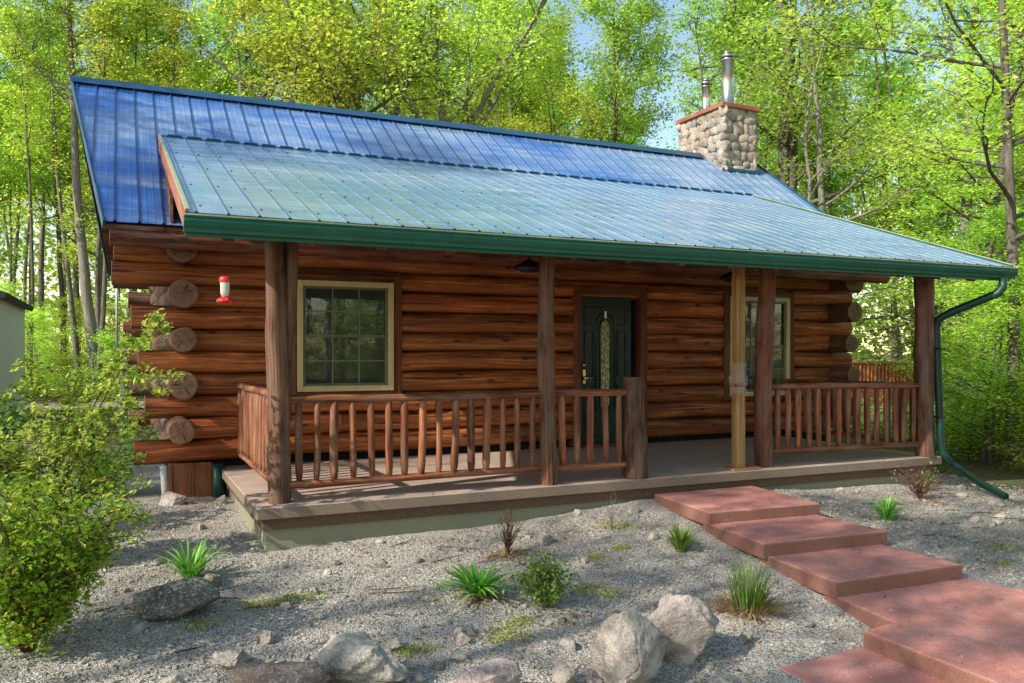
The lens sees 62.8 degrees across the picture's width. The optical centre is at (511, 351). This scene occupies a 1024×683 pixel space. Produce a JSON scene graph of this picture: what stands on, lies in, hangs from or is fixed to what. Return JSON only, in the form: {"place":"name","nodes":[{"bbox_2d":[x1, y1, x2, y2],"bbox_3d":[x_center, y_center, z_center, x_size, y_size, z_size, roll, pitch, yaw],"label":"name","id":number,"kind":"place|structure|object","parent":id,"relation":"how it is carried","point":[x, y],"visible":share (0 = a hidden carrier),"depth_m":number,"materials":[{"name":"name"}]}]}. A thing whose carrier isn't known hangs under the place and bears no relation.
{"place":"outdoors","nodes":[
{"label":"outdoors","id":0,"kind":"place"},
{"bbox_2d":[0,0,1019,354],"label":"sky","id":1,"kind":"structure","parent":0,"point":[582,39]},
{"bbox_2d":[0,354,1023,682],"bbox_3d":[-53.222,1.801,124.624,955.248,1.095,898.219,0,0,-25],"label":"ground","id":2,"kind":"structure","parent":0,"point":[994,474],"depth_m":6.33,"materials":[{"name":"gravel"}]},
{"bbox_2d":[0,291,33,431],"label":"shed","id":3,"kind":"structure","parent":2,"relation":"on","point":[12,329],"depth_m":17.68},
{"bbox_2d":[0,384,33,498],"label":"leafy shrub","id":4,"kind":"object","parent":2,"relation":"on","point":[12,420],"visible":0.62,"depth_m":7.34,"materials":[{"name":"green plant"}]},
{"bbox_2d":[0,112,36,283],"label":"forest tree","id":5,"kind":"object","parent":2,"relation":"on","point":[5,254],"visible":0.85,"depth_m":37.29,"materials":[{"name":"plant"}]},
{"bbox_2d":[0,75,39,293],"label":"forest tree","id":6,"kind":"object","parent":2,"relation":"on","point":[5,185],"visible":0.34,"depth_m":40.91,"materials":[{"name":"green plant"}]},
{"bbox_2d":[0,22,43,296],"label":"forest tree","id":7,"kind":"object","parent":2,"relation":"on","point":[16,241],"visible":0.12,"depth_m":42.76,"materials":[{"name":"green plant"}]},
{"bbox_2d":[0,0,52,203],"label":"forest tree","id":8,"kind":"object","parent":2,"relation":"on","point":[3,62],"visible":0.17,"depth_m":41.73,"materials":[{"name":"plant"}]},
{"bbox_2d":[0,0,60,111],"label":"forest tree","id":9,"kind":"object","parent":2,"relation":"on","point":[1,72],"visible":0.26,"depth_m":35.59,"materials":[{"name":"green plant"}]},
{"bbox_2d":[2,81,61,374],"bbox_3d":[-22.271,-5.288,38.849,2.482,14.644,3.428,0,0,-31],"label":"forest tree","id":10,"kind":"object","parent":2,"relation":"on","point":[24,183],"visible":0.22,"depth_m":38.59,"materials":[{"name":"green plant"}]},
{"bbox_2d":[0,0,69,396],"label":"forest tree","id":11,"kind":"object","parent":2,"relation":"on","point":[11,88],"visible":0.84,"depth_m":29.66,"materials":[{"name":"green plant"}]},
{"bbox_2d":[0,42,88,380],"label":"forest tree","id":12,"kind":"object","parent":2,"relation":"on","point":[41,297],"visible":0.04,"depth_m":45.30,"materials":[{"name":"green plant"}]},
{"bbox_2d":[23,65,68,302],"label":"forest tree","id":13,"kind":"object","parent":2,"relation":"on","point":[25,272],"visible":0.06,"depth_m":48.06,"materials":[{"name":"green plant"}]},
{"bbox_2d":[0,0,97,386],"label":"forest tree","id":14,"kind":"object","parent":2,"relation":"on","point":[38,183],"visible":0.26,"depth_m":37.61,"materials":[{"name":"plant"}]},
{"bbox_2d":[5,6,92,379],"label":"forest tree","id":15,"kind":"object","parent":2,"relation":"on","point":[75,276],"visible":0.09,"depth_m":43.62,"materials":[{"name":"green plant"}]},
{"bbox_2d":[2,0,102,392],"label":"forest tree","id":16,"kind":"object","parent":2,"relation":"on","point":[61,53],"visible":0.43,"depth_m":32.05,"materials":[{"name":"green plant"}]},
{"bbox_2d":[25,303,83,398],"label":"understory sapling","id":17,"kind":"object","parent":2,"relation":"on","point":[35,312],"visible":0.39,"depth_m":27.78,"materials":[{"name":"plant"}]},
{"bbox_2d":[42,351,99,399],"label":"understory sapling","id":18,"kind":"object","parent":2,"relation":"on","point":[68,362],"visible":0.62,"depth_m":27.38,"materials":[{"name":"plant"}]},
{"bbox_2d":[25,295,123,387],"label":"understory sapling","id":19,"kind":"object","parent":2,"relation":"on","point":[79,303],"visible":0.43,"depth_m":33.78,"materials":[{"name":"plant"}]},
{"bbox_2d":[0,0,151,394],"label":"pale trunk tree","id":20,"kind":"object","parent":2,"relation":"on","point":[87,300],"visible":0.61,"depth_m":29.74,"materials":[{"name":"green plant"}]},
{"bbox_2d":[0,469,155,660],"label":"flowering bush","id":21,"kind":"object","parent":2,"relation":"on","point":[43,580],"visible":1,"depth_m":4.84,"materials":[{"name":"green plant"}]},
{"bbox_2d":[0,0,161,333],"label":"forest tree","id":22,"kind":"object","parent":2,"relation":"on","point":[96,266],"visible":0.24,"depth_m":31.81,"materials":[{"name":"green plant"}]},
{"bbox_2d":[0,308,184,551],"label":"arching shrub","id":23,"kind":"object","parent":2,"relation":"on","point":[60,451],"visible":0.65,"depth_m":6.46,"materials":[{"name":"green plant"}]},
{"bbox_2d":[29,415,160,497],"bbox_3d":[-4.607,1.167,9.267,1.529,0.945,0.990,0,0,10],"label":"leafy shrub","id":24,"kind":"object","parent":2,"relation":"on","point":[113,467],"visible":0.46,"depth_m":9.29,"materials":[{"name":"green plant"}]},
{"bbox_2d":[53,326,148,400],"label":"understory sapling","id":25,"kind":"object","parent":2,"relation":"on","point":[107,341],"visible":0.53,"depth_m":26.98,"materials":[{"name":"plant"}]},
{"bbox_2d":[28,0,180,379],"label":"forest tree","id":26,"kind":"object","parent":2,"relation":"on","point":[141,7],"visible":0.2,"depth_m":33.94,"materials":[{"name":"plant"}]},
{"bbox_2d":[84,295,128,380],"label":"understory sapling","id":27,"kind":"object","parent":2,"relation":"on","point":[113,300],"visible":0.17,"depth_m":37.47,"materials":[{"name":"plant"}]},
{"bbox_2d":[66,0,154,398],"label":"forest tree","id":28,"kind":"object","parent":2,"relation":"on","point":[96,16],"visible":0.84,"depth_m":27.94,"materials":[{"name":"green plant"}]},
{"bbox_2d":[68,0,197,346],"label":"forest tree","id":29,"kind":"object","parent":2,"relation":"on","point":[164,39],"visible":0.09,"depth_m":35.41,"materials":[{"name":"plant"}]},
{"bbox_2d":[159,491,187,505],"bbox_3d":[-3.589,1.567,8.880,0.198,0.188,0.269,0,0,43],"label":"rock","id":30,"kind":"object","parent":2,"relation":"on","point":[168,498],"visible":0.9,"depth_m":8.84,"materials":[{"name":"stone"}]},
{"bbox_2d":[130,577,219,621],"bbox_3d":[-2.261,1.652,5.672,0.613,0.268,0.412,0,0,-5],"label":"boulder","id":31,"kind":"object","parent":2,"relation":"on","point":[172,600],"visible":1,"depth_m":5.54,"materials":[{"name":"stone"}]},
{"bbox_2d":[140,0,210,90],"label":"forest tree","id":32,"kind":"object","parent":2,"relation":"on","point":[175,15],"visible":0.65,"depth_m":28.92,"materials":[{"name":"green plant"}]},
{"bbox_2d":[147,537,233,578],"bbox_3d":[-2.449,1.573,6.358,0.686,0.324,0.641,0,0,-25],"label":"daylily","id":33,"kind":"object","parent":2,"relation":"on","point":[193,565],"visible":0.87,"depth_m":6.36,"materials":[{"name":"green plant"}]},
{"bbox_2d":[167,0,228,93],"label":"forest tree","id":34,"kind":"object","parent":2,"relation":"on","point":[191,72],"visible":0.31,"depth_m":30.46,"materials":[{"name":"green plant"}]},
{"bbox_2d":[182,31,238,94],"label":"forest tree","id":35,"kind":"object","parent":2,"relation":"on","point":[207,51],"visible":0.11,"depth_m":32.97,"materials":[{"name":"green plant"}]},
{"bbox_2d":[180,0,253,96],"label":"forest tree","id":36,"kind":"object","parent":2,"relation":"on","point":[213,18],"visible":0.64,"depth_m":28.37,"materials":[{"name":"green plant"}]},
{"bbox_2d":[172,0,286,97],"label":"forest tree","id":37,"kind":"object","parent":2,"relation":"on","point":[246,59],"visible":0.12,"depth_m":32.47,"materials":[{"name":"plant"}]},
{"bbox_2d":[212,649,248,669],"bbox_3d":[-1.646,1.808,4.914,0.200,0.126,0.176,0,0,-25],"label":"rock","id":38,"kind":"object","parent":2,"relation":"on","point":[231,659],"visible":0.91,"depth_m":4.87,"materials":[{"name":"stone"}]},
{"bbox_2d":[207,0,315,101],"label":"forest tree","id":39,"kind":"object","parent":2,"relation":"on","point":[276,83],"visible":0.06,"depth_m":33.08,"materials":[{"name":"green plant"}]},
{"bbox_2d":[227,661,330,682],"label":"boulder","id":40,"kind":"object","parent":2,"relation":"on","point":[294,672],"visible":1,"depth_m":4.36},
{"bbox_2d":[230,0,396,113],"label":"forest tree","id":41,"kind":"object","parent":2,"relation":"on","point":[371,106],"visible":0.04,"depth_m":32.70,"materials":[{"name":"plant"}]},
{"bbox_2d":[252,0,396,103],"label":"forest tree","id":42,"kind":"object","parent":2,"relation":"on","point":[311,33],"visible":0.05,"depth_m":30.93,"materials":[{"name":"plant"}]},
{"bbox_2d":[312,631,408,682],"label":"boulder","id":43,"kind":"object","parent":2,"relation":"on","point":[354,657],"visible":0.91,"depth_m":4.59,"materials":[{"name":"stone"}]},
{"bbox_2d":[199,0,589,137],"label":"maple tree","id":44,"kind":"object","parent":2,"relation":"on","point":[350,91],"visible":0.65,"depth_m":22.17,"materials":[{"name":"green plant"}]},
{"bbox_2d":[241,0,582,125],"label":"maple tree","id":45,"kind":"object","parent":2,"relation":"on","point":[476,54],"visible":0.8,"depth_m":23.52,"materials":[{"name":"green plant"}]},
{"bbox_2d":[371,2,471,122],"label":"forest tree","id":46,"kind":"object","parent":2,"relation":"on","point":[411,88],"visible":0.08,"depth_m":38.45,"materials":[{"name":"green plant"}]},
{"bbox_2d":[422,560,522,608],"bbox_3d":[-0.273,1.670,6.104,0.821,0.314,0.798,0,0,-25],"label":"iris clump","id":47,"kind":"object","parent":2,"relation":"on","point":[475,583],"visible":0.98,"depth_m":6.09,"materials":[{"name":"green plant"}]},
{"bbox_2d":[448,657,521,682],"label":"boulder","id":48,"kind":"object","parent":2,"relation":"on","point":[500,670],"visible":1,"depth_m":4.44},
{"bbox_2d":[428,0,561,127],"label":"forest tree","id":49,"kind":"object","parent":2,"relation":"on","point":[453,112],"visible":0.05,"depth_m":35.72,"materials":[{"name":"green plant"}]},
{"bbox_2d":[482,503,532,559],"bbox_3d":[-0.025,1.496,7.073,0.575,0.461,0.508,0,0,-25],"label":"twiggy shrub","id":50,"kind":"object","parent":2,"relation":"on","point":[508,541],"visible":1,"depth_m":7.06,"materials":[{"name":"brown plant"}]},
{"bbox_2d":[0,59,1023,372],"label":"distant woods","id":51,"kind":"object","parent":2,"relation":"on","point":[48,267],"visible":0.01,"depth_m":56.27,"materials":[{"name":"plant"}]},
{"bbox_2d":[0,451,1023,682],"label":"leaf litter","id":52,"kind":"object","parent":2,"relation":"on","point":[575,616],"visible":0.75,"depth_m":6.23,"materials":[{"name":"brown plant"}]},
{"bbox_2d":[15,370,1019,456],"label":"undergrowth","id":53,"kind":"object","parent":2,"relation":"on","point":[959,444],"visible":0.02,"depth_m":17.45,"materials":[{"name":"green plant"}]},
{"bbox_2d":[468,45,568,135],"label":"forest tree","id":54,"kind":"object","parent":2,"relation":"on","point":[518,123],"visible":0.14,"depth_m":31.23,"materials":[{"name":"green plant"}]},
{"bbox_2d":[444,0,594,133],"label":"forest tree","id":55,"kind":"object","parent":2,"relation":"on","point":[518,98],"visible":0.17,"depth_m":33.74,"materials":[{"name":"plant"}]},
{"bbox_2d":[70,51,1018,550],"bbox_3d":[0.023,-1.812,12.356,11.697,7.745,9.716,0,0,-25],"label":"log cabin","id":56,"kind":"object","parent":2,"relation":"on","point":[420,311],"visible":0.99,"depth_m":10.00,"materials":[{"name":"orange wood"}]},
{"bbox_2d":[216,276,233,304],"bbox_3d":[-2.224,-0.701,6.502,0.130,0.671,0.128,0,0,-25],"label":"hummingbird feeder","id":57,"kind":"object","parent":56,"relation":"hanging from","point":[224,281],"visible":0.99,"depth_m":6.47,"materials":[{"name":"red plastic"}]},
{"bbox_2d":[292,273,401,394],"bbox_3d":[-2.013,-0.200,10.133,1.380,1.460,0.165,0,0,-25],"label":"window","id":58,"kind":"structure","parent":56,"relation":"in","point":[349,327],"depth_m":10.11,"materials":[{"name":"beige glass"}]},
{"bbox_2d":[581,296,630,443],"bbox_3d":[1.321,0.240,11.678,0.820,2.040,0.126,0,0,-25],"label":"door","id":59,"kind":"structure","parent":56,"relation":"in","point":[605,321],"depth_m":11.67,"materials":[{"name":"green paint"}]},
{"bbox_2d":[720,267,759,470],"bbox_3d":[2.553,0.039,9.386,0.380,2.538,0.231,0,0,-25],"label":"support post","id":60,"kind":"object","parent":56,"relation":"on","point":[738,384],"visible":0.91,"depth_m":9.34,"materials":[{"name":"brown wood"}]},
{"bbox_2d":[720,290,793,400],"bbox_3d":[3.757,-0.095,12.843,1.370,1.650,0.165,0,0,-25],"label":"window","id":61,"kind":"structure","parent":56,"relation":"in","point":[783,357],"depth_m":12.78,"materials":[{"name":"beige glass"}]},
{"bbox_2d":[501,546,588,607],"bbox_3d":[0.220,1.605,5.964,0.563,0.459,0.581,0,0,-25],"label":"feathery plant","id":62,"kind":"object","parent":2,"relation":"on","point":[545,582],"visible":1,"depth_m":5.92,"materials":[{"name":"green leaf"},{"name":"twig"}]},
{"bbox_2d":[552,661,575,682],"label":"rock","id":63,"kind":"object","parent":2,"relation":"on","point":[561,672],"visible":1,"depth_m":4.75,"materials":[{"name":"stone"}]},
{"bbox_2d":[507,8,622,141],"bbox_3d":[1.828,-5.690,31.901,4.820,15.681,6.793,0,0,2],"label":"forest tree","id":64,"kind":"object","parent":2,"relation":"on","point":[583,95],"visible":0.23,"depth_m":32.47,"materials":[{"name":"green plant"}]},
{"bbox_2d":[131,493,1023,652],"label":"fallen twigs","id":65,"kind":"object","parent":2,"relation":"on","point":[496,575],"visible":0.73,"depth_m":6.21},
{"bbox_2d":[528,39,630,140],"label":"forest tree","id":66,"kind":"object","parent":2,"relation":"on","point":[564,123],"visible":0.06,"depth_m":39.18,"materials":[{"name":"green plant"}]},
{"bbox_2d":[157,519,1023,661],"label":"moss","id":67,"kind":"object","parent":2,"relation":"on","point":[594,556],"visible":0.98,"depth_m":5.88,"materials":[{"name":"plant"}]},
{"bbox_2d":[520,0,701,146],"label":"forest tree","id":68,"kind":"object","parent":2,"relation":"on","point":[601,12],"visible":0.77,"depth_m":32.15,"materials":[{"name":"plant"}]},
{"bbox_2d":[556,0,692,146],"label":"forest tree","id":69,"kind":"object","parent":2,"relation":"on","point":[654,14],"visible":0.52,"depth_m":34.17,"materials":[{"name":"green plant"}]},
{"bbox_2d":[588,607,667,682],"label":"boulder","id":70,"kind":"object","parent":2,"relation":"on","point":[628,645],"visible":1,"depth_m":4.72,"materials":[{"name":"stone"}]},
{"bbox_2d":[660,520,709,552],"bbox_3d":[1.466,1.596,7.300,0.494,0.278,0.512,0,0,-25],"label":"grass tuft","id":71,"kind":"object","parent":2,"relation":"on","point":[681,539],"visible":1,"depth_m":7.25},
{"bbox_2d":[651,593,719,665],"bbox_3d":[1.069,1.743,5.207,0.453,0.534,0.335,0,0,-6],"label":"boulder","id":72,"kind":"object","parent":2,"relation":"on","point":[686,624],"visible":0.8,"depth_m":5.07,"materials":[{"name":"stone"}]},
{"bbox_2d":[658,0,779,172],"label":"young tree","id":73,"kind":"object","parent":2,"relation":"on","point":[697,4],"visible":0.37,"depth_m":23.95,"materials":[{"name":"plant"}]},
{"bbox_2d":[654,486,819,525],"bbox_3d":[2.247,1.535,8.425,1.430,0.130,1.142,0,0,-25],"label":"concrete step","id":74,"kind":"object","parent":2,"relation":"on","point":[697,507],"visible":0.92,"depth_m":8.14,"materials":[{"name":"concrete"}]},
{"bbox_2d":[670,0,817,176],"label":"forest tree","id":75,"kind":"object","parent":2,"relation":"on","point":[771,141],"visible":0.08,"depth_m":31.84,"materials":[{"name":"plant"}]},
{"bbox_2d":[664,0,833,158],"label":"forest tree","id":76,"kind":"object","parent":2,"relation":"on","point":[756,93],"visible":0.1,"depth_m":31.41,"materials":[{"name":"green plant"}]},
{"bbox_2d":[701,553,805,623],"bbox_3d":[1.665,1.641,5.971,0.785,0.418,0.775,0,0,-25],"label":"grass tuft","id":77,"kind":"object","parent":2,"relation":"on","point":[747,599],"visible":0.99,"depth_m":5.91,"materials":[{"name":"plant"}]},
{"bbox_2d":[703,515,886,558],"bbox_3d":[2.513,1.640,7.577,1.334,0.130,0.946,0,0,-22],"label":"concrete step","id":78,"kind":"object","parent":2,"relation":"on","point":[766,540],"visible":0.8,"depth_m":7.32,"materials":[{"name":"concrete"}]},
{"bbox_2d":[759,2,874,209],"bbox_3d":[13.654,-6.750,37.385,5.926,17.824,5.666,0,0,-12],"label":"forest tree","id":79,"kind":"object","parent":2,"relation":"on","point":[809,148],"visible":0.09,"depth_m":36.78,"materials":[{"name":"plant"}]},
{"bbox_2d":[662,0,972,225],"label":"oak tree","id":80,"kind":"object","parent":2,"relation":"on","point":[790,151],"visible":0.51,"depth_m":24.12,"materials":[{"name":"plant"}]},
{"bbox_2d":[797,51,884,289],"bbox_3d":[13.408,-5.436,35.248,5.013,15.078,4.793,0,0,-45],"label":"forest tree","id":81,"kind":"object","parent":2,"relation":"on","point":[827,178],"visible":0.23,"depth_m":35.23,"materials":[{"name":"plant"}]},
{"bbox_2d":[701,0,992,235],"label":"leaning tree","id":82,"kind":"object","parent":2,"relation":"on","point":[820,132],"visible":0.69,"depth_m":21.44,"materials":[{"name":"green plant"}]},
{"bbox_2d":[758,544,961,599],"bbox_3d":[2.775,1.750,6.833,1.312,0.130,0.989,0,0,-25],"label":"concrete step","id":83,"kind":"object","parent":2,"relation":"on","point":[877,567],"visible":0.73,"depth_m":6.57,"materials":[{"name":"concrete"}]},
{"bbox_2d":[778,648,946,682],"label":"concrete step","id":84,"kind":"object","parent":2,"relation":"on","point":[855,664],"visible":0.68,"depth_m":5.03,"materials":[{"name":"concrete"}]},
{"bbox_2d":[709,0,1023,466],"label":"maple tree","id":85,"kind":"object","parent":2,"relation":"on","point":[1010,142],"visible":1,"depth_m":12.92,"materials":[{"name":"green leaf"},{"name":"bark"}]},
{"bbox_2d":[850,361,913,402],"bbox_3d":[11.947,1.081,30.435,5.116,1.657,3.059,0,0,-25],"label":"deck railing","id":86,"kind":"object","parent":2,"relation":"on","point":[872,373],"visible":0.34,"depth_m":29.25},
{"bbox_2d":[801,0,976,361],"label":"forest tree","id":87,"kind":"object","parent":2,"relation":"on","point":[885,99],"visible":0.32,"depth_m":33.19,"materials":[{"name":"plant"}]},
{"bbox_2d":[865,496,912,520],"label":"grass tuft","id":88,"kind":"object","parent":2,"relation":"on","point":[886,510],"visible":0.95,"depth_m":8.28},
{"bbox_2d":[838,194,954,381],"bbox_3d":[15.062,-2.022,34.053,7.729,8.512,6.432,0,0,38],"label":"understory tree","id":89,"kind":"object","parent":2,"relation":"on","point":[869,309],"visible":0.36,"depth_m":33.33,"materials":[{"name":"plant"}]},
{"bbox_2d":[834,54,976,361],"bbox_3d":[16.959,-5.314,35.641,6.416,14.812,4.553,0,0,8],"label":"forest tree","id":90,"kind":"object","parent":2,"relation":"on","point":[889,72],"visible":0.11,"depth_m":35.59,"materials":[{"name":"green plant"}]},
{"bbox_2d":[826,0,992,395],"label":"forest tree","id":91,"kind":"object","parent":2,"relation":"on","point":[930,103],"visible":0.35,"depth_m":33.42,"materials":[{"name":"green plant"}]},
{"bbox_2d":[853,210,969,391],"bbox_3d":[19.749,-2.456,38.584,9.001,9.391,6.583,0,0,-14],"label":"understory tree","id":92,"kind":"object","parent":2,"relation":"on","point":[875,335],"visible":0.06,"depth_m":38.54,"materials":[{"name":"green plant"}]},
{"bbox_2d":[889,461,951,498],"bbox_3d":[4.581,1.427,9.343,0.666,0.455,0.673,0,0,-2],"label":"dry weed","id":93,"kind":"object","parent":2,"relation":"on","point":[919,492],"visible":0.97,"depth_m":9.34,"materials":[{"name":"brown plant"}]},
{"bbox_2d":[824,577,1023,682],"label":"concrete landing","id":94,"kind":"object","parent":2,"relation":"on","point":[995,654],"visible":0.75,"depth_m":5.48,"materials":[{"name":"concrete"}]},
{"bbox_2d":[838,0,1023,404],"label":"maple tree","id":95,"kind":"object","parent":2,"relation":"on","point":[996,195],"visible":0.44,"depth_m":19.86,"materials":[{"name":"green leaf"},{"name":"bark"}]},
{"bbox_2d":[862,149,1023,384],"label":"understory tree","id":96,"kind":"object","parent":2,"relation":"on","point":[985,169],"visible":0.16,"depth_m":27.73,"materials":[{"name":"plant"}]},
{"bbox_2d":[867,0,1019,394],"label":"forest tree","id":97,"kind":"object","parent":2,"relation":"on","point":[950,48],"visible":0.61,"depth_m":27.62,"materials":[{"name":"green plant"}]},
{"bbox_2d":[870,198,1023,451],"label":"maple sapling","id":98,"kind":"object","parent":2,"relation":"on","point":[996,217],"visible":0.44,"depth_m":14.86,"materials":[{"name":"green plant"}]},
{"bbox_2d":[876,258,1023,461],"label":"maple sapling","id":99,"kind":"object","parent":2,"relation":"on","point":[987,409],"visible":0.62,"depth_m":12.91,"materials":[{"name":"green leaf"},{"name":"bark"}]},
{"bbox_2d":[897,68,1003,309],"bbox_3d":[19.957,-5.529,39.250,6.631,15.308,4.705,0,0,35],"label":"forest tree","id":100,"kind":"object","parent":2,"relation":"on","point":[957,101],"visible":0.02,"depth_m":38.74,"materials":[{"name":"green plant"}]},
{"bbox_2d":[911,292,1005,402],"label":"maple sapling","id":101,"kind":"object","parent":2,"relation":"on","point":[953,319],"visible":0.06,"depth_m":20.01,"materials":[{"name":"green plant"}]},
{"bbox_2d":[897,267,1023,461],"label":"maple sapling","id":102,"kind":"object","parent":2,"relation":"on","point":[995,284],"visible":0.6,"depth_m":12.90,"materials":[{"name":"green plant"}]},
{"bbox_2d":[934,363,1023,461],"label":"maple sapling","id":103,"kind":"object","parent":2,"relation":"on","point":[978,436],"visible":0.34,"depth_m":13.68,"materials":[{"name":"green plant"}]},
{"bbox_2d":[934,0,1023,182],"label":"forest tree","id":104,"kind":"object","parent":2,"relation":"on","point":[1018,102],"visible":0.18,"depth_m":26.05,"materials":[{"name":"plant"}]},
{"bbox_2d":[964,389,1023,469],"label":"maple sapling","id":105,"kind":"object","parent":2,"relation":"on","point":[1018,402],"visible":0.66,"depth_m":12.86,"materials":[{"name":"green plant"}]},
{"bbox_2d":[973,299,1023,468],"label":"maple sapling","id":106,"kind":"object","parent":2,"relation":"on","point":[1016,444],"visible":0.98,"depth_m":12.17,"materials":[{"name":"green plant"}]},
{"bbox_2d":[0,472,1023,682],"bbox_3d":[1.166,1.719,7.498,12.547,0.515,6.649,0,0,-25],"label":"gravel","id":107,"kind":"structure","parent":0,"point":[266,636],"depth_m":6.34,"materials":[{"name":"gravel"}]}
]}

